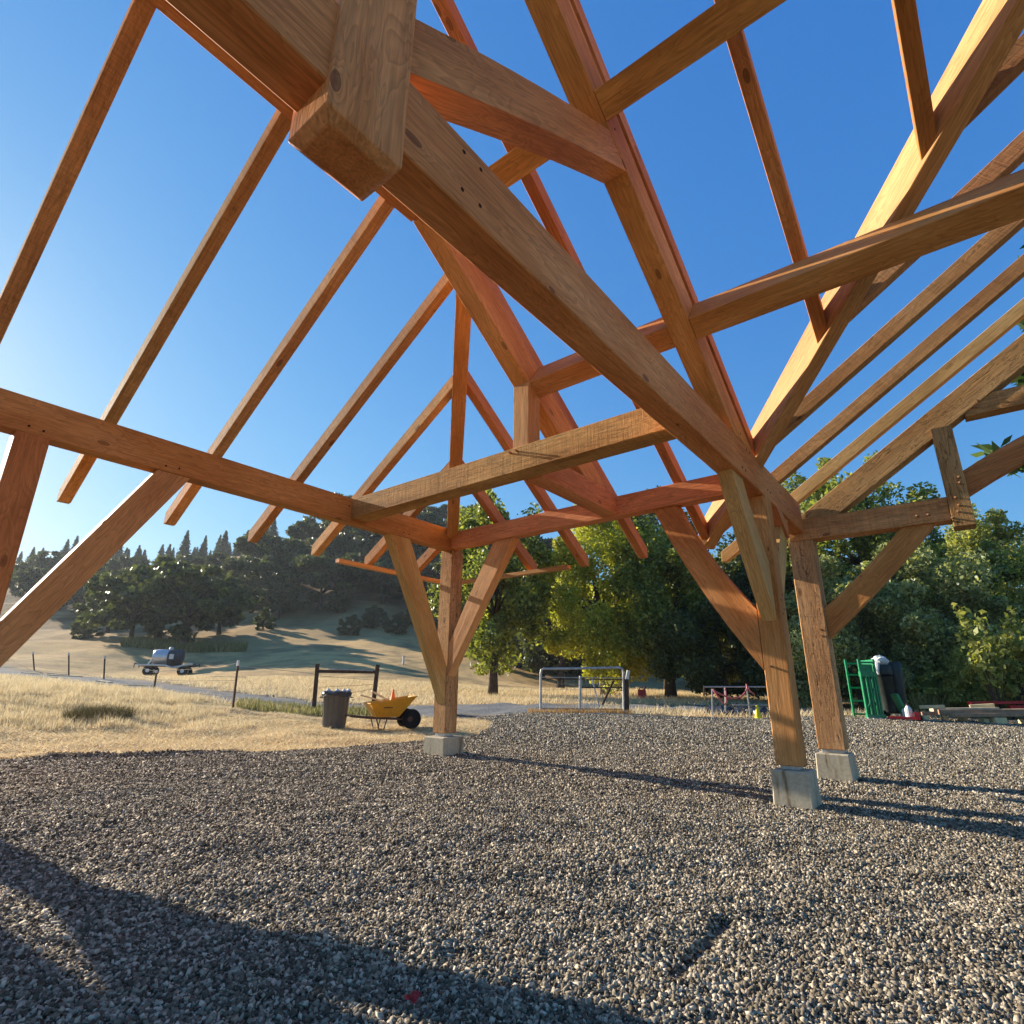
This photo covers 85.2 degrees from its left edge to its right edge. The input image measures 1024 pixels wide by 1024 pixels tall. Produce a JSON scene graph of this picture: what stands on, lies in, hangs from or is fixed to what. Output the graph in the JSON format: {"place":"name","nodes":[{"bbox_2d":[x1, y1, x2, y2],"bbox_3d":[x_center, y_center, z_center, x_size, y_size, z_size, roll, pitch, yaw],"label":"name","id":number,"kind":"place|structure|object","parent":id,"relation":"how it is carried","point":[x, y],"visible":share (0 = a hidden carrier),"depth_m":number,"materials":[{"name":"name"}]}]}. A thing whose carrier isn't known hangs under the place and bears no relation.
{"place":"outdoors","nodes":[
{"label":"outdoors","id":0,"kind":"place"},
{"bbox_2d":[0,672,948,756],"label":"dry grass","id":1,"kind":"structure","parent":0,"point":[151,701],"depth_m":11.62,"materials":[{"name":"plant"}]},
{"bbox_2d":[0,539,1023,1023],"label":"ground","id":2,"kind":"structure","parent":0,"point":[302,643],"depth_m":34.99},
{"bbox_2d":[8,563,27,590],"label":"oak tree","id":3,"kind":"object","parent":2,"relation":"on","point":[19,566],"visible":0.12,"depth_m":105.24,"materials":[{"name":"green plant"}]},
{"bbox_2d":[10,567,52,596],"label":"oak tree","id":4,"kind":"object","parent":2,"relation":"on","point":[30,578],"visible":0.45,"depth_m":96.88,"materials":[{"name":"green plant"}]},
{"bbox_2d":[20,550,63,568],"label":"oak tree","id":5,"kind":"object","parent":2,"relation":"on","point":[41,560],"visible":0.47,"depth_m":112.19,"materials":[{"name":"green plant"}]},
{"bbox_2d":[60,539,69,554],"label":"conifer","id":6,"kind":"object","parent":2,"relation":"on","point":[66,547],"visible":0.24,"depth_m":165.53,"materials":[{"name":"green plant"}]},
{"bbox_2d":[69,613,105,639],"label":"hillside bush","id":7,"kind":"object","parent":2,"relation":"on","point":[83,631],"visible":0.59,"depth_m":63.98,"materials":[{"name":"green plant"}]},
{"bbox_2d":[64,579,110,614],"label":"oak tree","id":8,"kind":"object","parent":2,"relation":"on","point":[78,595],"visible":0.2,"depth_m":85.87,"materials":[{"name":"green plant"}]},
{"bbox_2d":[59,703,142,722],"bbox_3d":[-7.381,3.590,9.943,1.287,0.352,1.322,1,-18,0],"label":"grass tuft","id":9,"kind":"object","parent":2,"relation":"on","point":[88,713],"visible":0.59,"depth_m":9.84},
{"bbox_2d":[76,590,141,632],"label":"oak tree","id":10,"kind":"object","parent":2,"relation":"on","point":[93,606],"visible":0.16,"depth_m":69.21,"materials":[{"name":"green plant"}]},
{"bbox_2d":[98,560,122,573],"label":"oak tree","id":11,"kind":"object","parent":2,"relation":"on","point":[111,565],"visible":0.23,"depth_m":105.08,"materials":[{"name":"green plant"}]},
{"bbox_2d":[96,567,129,592],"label":"oak tree","id":12,"kind":"object","parent":2,"relation":"on","point":[117,572],"visible":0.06,"depth_m":92.76,"materials":[{"name":"green plant"}]},
{"bbox_2d":[103,555,152,570],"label":"oak tree","id":13,"kind":"object","parent":2,"relation":"on","point":[124,561],"visible":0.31,"depth_m":108.61,"materials":[{"name":"green plant"}]},
{"bbox_2d":[73,564,195,637],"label":"oak tree","id":14,"kind":"object","parent":2,"relation":"on","point":[100,585],"visible":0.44,"depth_m":59.94,"materials":[{"name":"green plant"}]},
{"bbox_2d":[116,554,200,637],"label":"oak tree","id":15,"kind":"object","parent":2,"relation":"on","point":[157,562],"visible":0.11,"depth_m":65.63,"materials":[{"name":"green plant"}]},
{"bbox_2d":[10,652,313,707],"bbox_3d":[-23.495,8.246,30.152,48.309,3.329,2.295,-15,-24,41],"label":"wire fence","id":16,"kind":"object","parent":2,"relation":"on","point":[235,680],"visible":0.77,"depth_m":18.56,"materials":[{"name":"metal"}]},
{"bbox_2d":[133,647,199,675],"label":"tank trailer","id":17,"kind":"object","parent":2,"relation":"on","point":[171,657],"visible":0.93,"depth_m":43.92,"materials":[{"name":"grey metal"}]},
{"bbox_2d":[175,530,191,559],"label":"conifer","id":18,"kind":"object","parent":2,"relation":"on","point":[184,547],"visible":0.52,"depth_m":144.24,"materials":[{"name":"green plant"}]},
{"bbox_2d":[117,560,257,643],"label":"oak tree","id":19,"kind":"object","parent":2,"relation":"on","point":[215,600],"visible":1,"depth_m":57.08,"materials":[{"name":"green plant"}]},
{"bbox_2d":[176,554,210,565],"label":"oak tree","id":20,"kind":"object","parent":2,"relation":"on","point":[190,559],"visible":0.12,"depth_m":107.73,"materials":[{"name":"green plant"}]},
{"bbox_2d":[197,535,208,558],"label":"conifer","id":21,"kind":"object","parent":2,"relation":"on","point":[205,548],"visible":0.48,"depth_m":154.78,"materials":[{"name":"green plant"}]},
{"bbox_2d":[205,552,237,567],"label":"oak tree","id":22,"kind":"object","parent":2,"relation":"on","point":[214,560],"visible":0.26,"depth_m":103.80,"materials":[{"name":"green plant"}]},
{"bbox_2d":[215,530,228,552],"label":"conifer","id":23,"kind":"object","parent":2,"relation":"on","point":[223,545],"visible":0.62,"depth_m":148.48,"materials":[{"name":"green plant"}]},
{"bbox_2d":[194,576,253,634],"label":"oak tree","id":24,"kind":"object","parent":2,"relation":"on","point":[235,617],"visible":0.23,"depth_m":66.79,"materials":[{"name":"green plant"}]},
{"bbox_2d":[210,568,248,586],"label":"oak tree","id":25,"kind":"object","parent":2,"relation":"on","point":[213,578],"visible":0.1,"depth_m":91.28,"materials":[{"name":"green plant"}]},
{"bbox_2d":[217,554,286,612],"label":"oak tree","id":26,"kind":"object","parent":2,"relation":"on","point":[267,567],"visible":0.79,"depth_m":84.46,"materials":[{"name":"green plant"}]},
{"bbox_2d":[225,530,286,585],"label":"oak tree","id":27,"kind":"object","parent":2,"relation":"on","point":[243,545],"visible":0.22,"depth_m":94.76,"materials":[{"name":"green plant"}]},
{"bbox_2d":[253,611,276,629],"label":"hillside bush","id":28,"kind":"object","parent":2,"relation":"on","point":[258,621],"visible":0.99,"depth_m":70.78,"materials":[{"name":"green plant"}]},
{"bbox_2d":[240,536,296,586],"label":"oak tree","id":29,"kind":"object","parent":2,"relation":"on","point":[272,540],"visible":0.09,"depth_m":97.04,"materials":[{"name":"green plant"}]},
{"bbox_2d":[269,519,278,536],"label":"conifer","id":30,"kind":"object","parent":2,"relation":"on","point":[273,532],"visible":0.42,"depth_m":153.84,"materials":[{"name":"green plant"}]},
{"bbox_2d":[253,576,309,619],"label":"oak tree","id":31,"kind":"object","parent":2,"relation":"on","point":[291,603],"visible":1,"depth_m":79.55,"materials":[{"name":"green plant"}]},
{"bbox_2d":[267,538,331,587],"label":"oak tree","id":32,"kind":"object","parent":2,"relation":"on","point":[280,552],"visible":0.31,"depth_m":92.84,"materials":[{"name":"green plant"}]},
{"bbox_2d":[285,521,325,540],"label":"oak tree","id":33,"kind":"object","parent":2,"relation":"on","point":[300,530],"visible":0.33,"depth_m":104.44,"materials":[{"name":"green plant"}]},
{"bbox_2d":[280,551,365,609],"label":"oak tree","id":34,"kind":"object","parent":2,"relation":"on","point":[311,572],"visible":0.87,"depth_m":81.23,"materials":[{"name":"green plant"}]},
{"bbox_2d":[303,492,352,529],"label":"oak tree","id":35,"kind":"object","parent":2,"relation":"on","point":[311,520],"visible":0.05,"depth_m":117.54,"materials":[{"name":"green plant"}]},
{"bbox_2d":[287,534,370,578],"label":"oak tree","id":36,"kind":"object","parent":2,"relation":"on","point":[336,544],"visible":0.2,"depth_m":96.91,"materials":[{"name":"green plant"}]},
{"bbox_2d":[313,520,352,551],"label":"oak tree","id":37,"kind":"object","parent":2,"relation":"on","point":[318,533],"visible":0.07,"depth_m":102.12,"materials":[{"name":"green plant"}]},
{"bbox_2d":[320,690,352,727],"bbox_3d":[-3.470,3.860,10.932,0.571,0.696,0.566,-8,-20,25],"label":"trash can","id":38,"kind":"object","parent":2,"relation":"on","point":[335,706],"visible":0.97,"depth_m":10.76,"materials":[{"name":"grey plastic"}]},
{"bbox_2d":[312,664,379,708],"bbox_3d":[-4.562,4.864,15.221,1.802,1.354,0.153,1,-18,0],"label":"wooden fence","id":39,"kind":"object","parent":2,"relation":"on","point":[375,672],"visible":0.87,"depth_m":15.31,"materials":[{"name":"brown wood"}]},
{"bbox_2d":[336,614,363,635],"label":"hillside bush","id":40,"kind":"object","parent":2,"relation":"on","point":[352,619],"visible":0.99,"depth_m":68.46,"materials":[{"name":"green plant"}]},
{"bbox_2d":[332,544,381,593],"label":"oak tree","id":41,"kind":"object","parent":2,"relation":"on","point":[350,548],"visible":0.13,"depth_m":92.47,"materials":[{"name":"green plant"}]},
{"bbox_2d":[361,605,387,628],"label":"hillside bush","id":42,"kind":"object","parent":2,"relation":"on","point":[373,614],"visible":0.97,"depth_m":72.60,"materials":[{"name":"green plant"}]},
{"bbox_2d":[345,550,417,603],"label":"oak tree","id":43,"kind":"object","parent":2,"relation":"on","point":[378,579],"visible":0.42,"depth_m":87.03,"materials":[{"name":"green plant"}]},
{"bbox_2d":[344,695,420,729],"bbox_3d":[-2.466,3.838,10.688,1.364,0.606,0.680,9,-19,-24],"label":"wheelbarrow","id":44,"kind":"object","parent":2,"relation":"on","point":[399,711],"visible":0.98,"depth_m":10.59,"materials":[{"name":"yellow paint"}]},
{"bbox_2d":[341,526,425,550],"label":"oak tree","id":45,"kind":"object","parent":2,"relation":"on","point":[368,542],"visible":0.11,"depth_m":98.31,"materials":[{"name":"green plant"}]},
{"bbox_2d":[382,612,410,633],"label":"hillside bush","id":46,"kind":"object","parent":2,"relation":"on","point":[399,621],"visible":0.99,"depth_m":70.52,"materials":[{"name":"green plant"}]},
{"bbox_2d":[352,511,443,558],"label":"oak tree","id":47,"kind":"object","parent":2,"relation":"on","point":[430,517],"visible":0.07,"depth_m":97.94,"materials":[{"name":"green plant"}]},
{"bbox_2d":[385,561,439,601],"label":"oak tree","id":48,"kind":"object","parent":2,"relation":"on","point":[426,571],"visible":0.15,"depth_m":84.78,"materials":[{"name":"green plant"}]},
{"bbox_2d":[414,546,439,564],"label":"oak tree","id":49,"kind":"object","parent":2,"relation":"on","point":[418,554],"visible":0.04,"depth_m":94.22,"materials":[{"name":"green plant"}]},
{"bbox_2d":[413,521,446,572],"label":"oak tree","id":50,"kind":"object","parent":2,"relation":"on","point":[418,548],"visible":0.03,"depth_m":95.61,"materials":[{"name":"green plant"}]},
{"bbox_2d":[422,506,443,523],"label":"oak tree","id":51,"kind":"object","parent":2,"relation":"on","point":[431,509],"visible":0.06,"depth_m":117.29,"materials":[{"name":"green plant"}]},
{"bbox_2d":[435,504,447,519],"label":"oak tree","id":52,"kind":"object","parent":2,"relation":"on","point":[442,510],"visible":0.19,"depth_m":135.33,"materials":[{"name":"green plant"}]},
{"bbox_2d":[426,549,536,594],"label":"oak tree","id":53,"kind":"object","parent":2,"relation":"on","point":[437,566],"depth_m":68.92,"materials":[{"name":"green plant"}]},
{"bbox_2d":[427,489,562,694],"bbox_3d":[-0.975,3.424,26.139,5.934,10.376,6.064,-5,-19,18],"label":"oak tree","id":54,"kind":"object","parent":2,"relation":"on","point":[522,607],"visible":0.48,"depth_m":25.41,"materials":[{"name":"green plant"}]},
{"bbox_2d":[471,602,544,667],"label":"oak tree","id":55,"kind":"object","parent":2,"relation":"on","point":[518,665],"depth_m":57.46,"materials":[{"name":"green plant"}]},
{"bbox_2d":[0,711,1023,1023],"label":"gravel stones","id":56,"kind":"object","parent":2,"relation":"on","point":[162,795],"visible":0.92,"depth_m":2.93,"materials":[{"name":"gravel"}]},
{"bbox_2d":[404,990,420,1003],"bbox_3d":[-0.318,1.556,1.787,0.051,0.023,0.033,0,-2,-18],"label":"red scrap","id":57,"kind":"object","parent":56,"relation":"on","point":[413,996],"visible":1,"depth_m":1.79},
{"bbox_2d":[0,0,1023,809],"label":"timber pavilion","id":58,"kind":"structure","parent":2,"relation":"on","point":[366,98],"depth_m":4.75,"materials":[{"name":"brown wood"}]},
{"bbox_2d":[488,602,589,676],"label":"oak tree","id":59,"kind":"object","parent":2,"relation":"on","point":[545,654],"visible":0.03,"depth_m":53.78,"materials":[{"name":"green plant"}]},
{"bbox_2d":[120,635,985,716],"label":"green weeds","id":60,"kind":"object","parent":2,"relation":"on","point":[199,646],"visible":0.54,"depth_m":16.62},
{"bbox_2d":[515,580,613,687],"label":"oak tree","id":61,"kind":"object","parent":2,"relation":"on","point":[533,659],"visible":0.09,"depth_m":48.44,"materials":[{"name":"green plant"}]},
{"bbox_2d":[544,654,584,675],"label":"tree","id":62,"kind":"object","parent":2,"relation":"on","point":[574,662],"visible":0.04,"depth_m":57.08,"materials":[{"name":"green plant"}]},
{"bbox_2d":[528,706,632,713],"bbox_3d":[1.819,5.162,14.530,2.879,0.227,1.139,1,-18,0],"label":"weed strip","id":63,"kind":"object","parent":2,"relation":"on","point":[530,710],"visible":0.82,"depth_m":14.27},
{"bbox_2d":[540,666,629,712],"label":"metal gate","id":64,"kind":"structure","parent":2,"relation":"on","point":[625,694],"depth_m":14.87,"materials":[{"name":"grey metal"}]},
{"bbox_2d":[558,578,620,672],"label":"oak tree","id":65,"kind":"object","parent":2,"relation":"on","point":[594,599],"depth_m":57.98,"materials":[{"name":"green plant"}]},
{"bbox_2d":[525,504,671,696],"bbox_3d":[4.643,3.924,26.944,6.613,9.995,6.190,-10,-21,31],"label":"maple tree","id":66,"kind":"object","parent":2,"relation":"on","point":[594,642],"visible":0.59,"depth_m":25.45,"materials":[{"name":"green plant"}]},
{"bbox_2d":[596,485,713,689],"bbox_3d":[9.891,5.155,38.153,8.444,14.658,7.917,1,-18,0],"label":"oak tree","id":67,"kind":"object","parent":2,"relation":"on","point":[651,515],"visible":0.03,"depth_m":38.29,"materials":[{"name":"green plant"}]},
{"bbox_2d":[598,514,728,697],"bbox_3d":[7.017,4.138,25.350,5.862,8.962,5.035,1,-18,0],"label":"maple tree","id":68,"kind":"object","parent":2,"relation":"on","point":[687,591],"visible":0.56,"depth_m":24.42,"materials":[{"name":"green plant"}]},
{"bbox_2d":[641,597,766,700],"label":"bay tree","id":69,"kind":"object","parent":2,"relation":"on","point":[708,673],"visible":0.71,"depth_m":22.62,"materials":[{"name":"green plant"}]},
{"bbox_2d":[671,551,753,684],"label":"oak tree","id":70,"kind":"object","parent":2,"relation":"on","point":[735,678],"depth_m":29.47,"materials":[{"name":"green plant"}]},
{"bbox_2d":[703,686,768,717],"bbox_3d":[5.908,4.969,14.494,1.827,0.946,0.040,1,-18,0],"label":"pipe frame","id":71,"kind":"object","parent":2,"relation":"on","point":[748,704],"visible":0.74,"depth_m":14.56,"materials":[{"name":"metal"}]},
{"bbox_2d":[713,684,754,704],"bbox_3d":[5.751,4.736,14.436,1.110,0.540,0.092,1,-18,0],"label":"hose","id":72,"kind":"object","parent":71,"relation":"hanging from","point":[725,695],"visible":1,"depth_m":14.41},
{"bbox_2d":[704,702,769,716],"bbox_3d":[6.158,5.463,15.226,1.763,0.484,0.864,-6,-19,20],"label":"scrap heap","id":73,"kind":"object","parent":2,"relation":"on","point":[730,709],"visible":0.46,"depth_m":15.04,"materials":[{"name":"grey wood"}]},
{"bbox_2d":[709,532,840,686],"bbox_3d":[12.211,4.870,27.387,6.148,8.888,5.522,6,-19,-17],"label":"oak tree","id":74,"kind":"object","parent":2,"relation":"on","point":[739,579],"visible":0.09,"depth_m":26.00,"materials":[{"name":"green plant"}]},
{"bbox_2d":[727,598,856,703],"bbox_3d":[11.107,5.433,21.467,5.198,4.470,4.225,1,-18,0],"label":"bay tree","id":75,"kind":"object","parent":2,"relation":"on","point":[746,654],"visible":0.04,"depth_m":21.86,"materials":[{"name":"green plant"}]},
{"bbox_2d":[784,554,935,709],"bbox_3d":[11.471,4.297,19.397,5.529,5.497,5.511,1,-18,0],"label":"bay tree","id":76,"kind":"object","parent":2,"relation":"on","point":[880,604],"visible":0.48,"depth_m":18.34,"materials":[{"name":"green plant"}]},
{"bbox_2d":[781,450,948,615],"bbox_3d":[15.490,2.961,25.490,6.616,11.496,6.425,1,-18,0],"label":"alder tree","id":77,"kind":"object","parent":2,"relation":"on","point":[860,547],"visible":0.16,"depth_m":24.73,"materials":[{"name":"green plant"}]},
{"bbox_2d":[844,659,887,718],"bbox_3d":[8.851,4.427,13.996,0.450,1.420,0.782,0,-18,3],"label":"steel rack","id":78,"kind":"object","parent":2,"relation":"on","point":[869,687],"visible":0.98,"depth_m":13.75,"materials":[{"name":"metal"}]},
{"bbox_2d":[877,662,906,716],"bbox_3d":[9.733,4.567,14.322,0.690,1.358,0.500,-8,-20,26],"label":"tool cart","id":79,"kind":"object","parent":2,"relation":"on","point":[890,678],"visible":0.61,"depth_m":14.22,"materials":[{"name":"black plastic"}]},
{"bbox_2d":[871,655,888,674],"bbox_3d":[9.599,3.985,14.531,0.532,0.503,0.391,9,-20,-25],"label":"white bag","id":80,"kind":"object","parent":79,"relation":"on","point":[879,659],"visible":0.77,"depth_m":14.42,"materials":[{"name":"plastic"}]},
{"bbox_2d":[890,694,904,715],"bbox_3d":[9.456,4.733,13.542,0.269,0.603,0.220,1,-18,0],"label":"green board","id":81,"kind":"object","parent":2,"relation":"on","point":[898,702],"visible":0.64,"depth_m":13.54,"materials":[{"name":"paint"}]},
{"bbox_2d":[888,712,922,720],"bbox_3d":[9.236,4.798,13.085,0.660,0.200,0.360,-11,-21,32],"label":"pallet jack","id":82,"kind":"object","parent":2,"relation":"on","point":[918,717],"visible":0.98,"depth_m":12.89,"materials":[{"name":"red paint"}]},
{"bbox_2d":[869,498,945,603],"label":"alder tree","id":83,"kind":"object","parent":2,"relation":"on","point":[935,535],"visible":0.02,"depth_m":25.79,"materials":[{"name":"green plant"}]},
{"bbox_2d":[904,704,913,720],"bbox_3d":[9.276,4.687,13.021,0.150,0.380,0.150,-11,-21,32],"label":"jug","id":84,"kind":"object","parent":2,"relation":"on","point":[908,711],"visible":0.92,"depth_m":12.97,"materials":[{"name":"white plastic"}]},
{"bbox_2d":[905,682,945,711],"bbox_3d":[12.809,5.927,17.315,2.152,1.251,1.891,1,-18,0],"label":"shrub","id":85,"kind":"object","parent":2,"relation":"on","point":[916,688],"visible":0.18,"depth_m":16.94,"materials":[{"name":"green plant"}]},
{"bbox_2d":[845,540,1023,695],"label":"bay tree","id":86,"kind":"object","parent":2,"relation":"on","point":[959,584],"visible":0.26,"depth_m":19.08,"materials":[{"name":"green plant"}]},
{"bbox_2d":[894,548,1023,680],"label":"bay tree","id":87,"kind":"object","parent":2,"relation":"on","point":[1010,570],"visible":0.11,"depth_m":22.07,"materials":[{"name":"green plant"}]},
{"bbox_2d":[910,671,1020,707],"bbox_3d":[13.639,5.495,16.608,2.863,1.711,2.648,-16,-24,42],"label":"shrub","id":88,"kind":"object","parent":2,"relation":"on","point":[936,690],"visible":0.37,"depth_m":16.32,"materials":[{"name":"green plant"}]},
{"bbox_2d":[933,503,1023,633],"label":"maple tree","id":89,"kind":"object","parent":2,"relation":"on","point":[983,536],"visible":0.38,"depth_m":27.00,"materials":[{"name":"green plant"}]},
{"bbox_2d":[941,632,1023,718],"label":"shrub","id":90,"kind":"object","parent":2,"relation":"on","point":[960,666],"visible":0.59,"depth_m":15.65,"materials":[{"name":"green plant"}]},
{"bbox_2d":[948,602,1016,708],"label":"sapling","id":91,"kind":"object","parent":2,"relation":"on","point":[979,654],"visible":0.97,"depth_m":14.95,"materials":[{"name":"green plant"}]},
{"bbox_2d":[956,605,1023,704],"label":"sapling","id":92,"kind":"object","parent":2,"relation":"on","point":[1017,676],"visible":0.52,"depth_m":15.24,"materials":[{"name":"green plant"}]},
{"bbox_2d":[970,245,1023,477],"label":"pine tree","id":93,"kind":"object","parent":2,"relation":"on","point":[987,449],"visible":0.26,"depth_m":12.39,"materials":[{"name":"green plant"}]},
{"bbox_2d":[989,717,1007,723],"bbox_3d":[11.284,4.844,12.925,0.260,0.143,0.200,0,-18,2],"label":"wood block","id":94,"kind":"object","parent":2,"relation":"on","point":[1000,720],"depth_m":12.84,"materials":[{"name":"grey wood"}]},
{"bbox_2d":[937,709,1023,714],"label":"lumber board","id":95,"kind":"object","parent":94,"relation":"on","point":[943,712],"visible":0.9,"depth_m":13.23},
{"bbox_2d":[1007,705,1023,708],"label":"lumber board","id":96,"kind":"object","parent":95,"relation":"on","point":[1015,706],"visible":1,"depth_m":14.38,"materials":[{"name":"red paint"}]},
{"bbox_2d":[967,701,1023,704],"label":"lumber board","id":97,"kind":"object","parent":96,"relation":"on","point":[994,702],"visible":0.86,"depth_m":14.62,"materials":[{"name":"red paint"}]},
{"bbox_2d":[949,713,1023,716],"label":"lumber board","id":98,"kind":"object","parent":94,"relation":"on","point":[986,714],"visible":1,"depth_m":12.92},
{"bbox_2d":[0,0,1023,587],"label":"sky","id":99,"kind":"structure","parent":0,"point":[180,128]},
{"label":"wood block","id":100,"kind":"object","parent":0,"visible":0},
{"bbox_2d":[920,711,938,714],"bbox_3d":[10.640,4.933,13.655,1.126,0.077,0.200,-5,-18,12],"label":"lumber board","id":101,"kind":"object","parent":100,"relation":"on","point":[929,713],"visible":0.3,"depth_m":13.65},
{"bbox_2d":[919,705,944,708],"bbox_3d":[10.466,4.857,13.888,0.510,0.077,0.200,-12,-22,27],"label":"lumber board","id":102,"kind":"object","parent":101,"relation":"on","point":[930,706],"visible":1,"depth_m":13.82,"materials":[{"name":"grey wood"}]},
{"bbox_3d":[12.184,4.913,13.772,1.562,0.077,0.200,-4,-18,8],"label":"lumber board","id":103,"kind":"object","parent":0,"visible":0},
{"bbox_2d":[929,707,998,711],"bbox_3d":[11.334,4.950,13.967,1.485,0.077,0.200,-4,-18,9],"label":"lumber board","id":104,"kind":"object","parent":103,"relation":"on","point":[934,709],"visible":0.62,"depth_m":13.92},
{"bbox_2d":[969,703,994,706],"bbox_3d":[11.963,4.933,14.184,0.490,0.077,0.200,-14,-23,28],"label":"lumber board","id":105,"kind":"object","parent":104,"relation":"on","point":[983,705],"visible":0.76,"depth_m":14.11,"materials":[{"name":"brown wood"}]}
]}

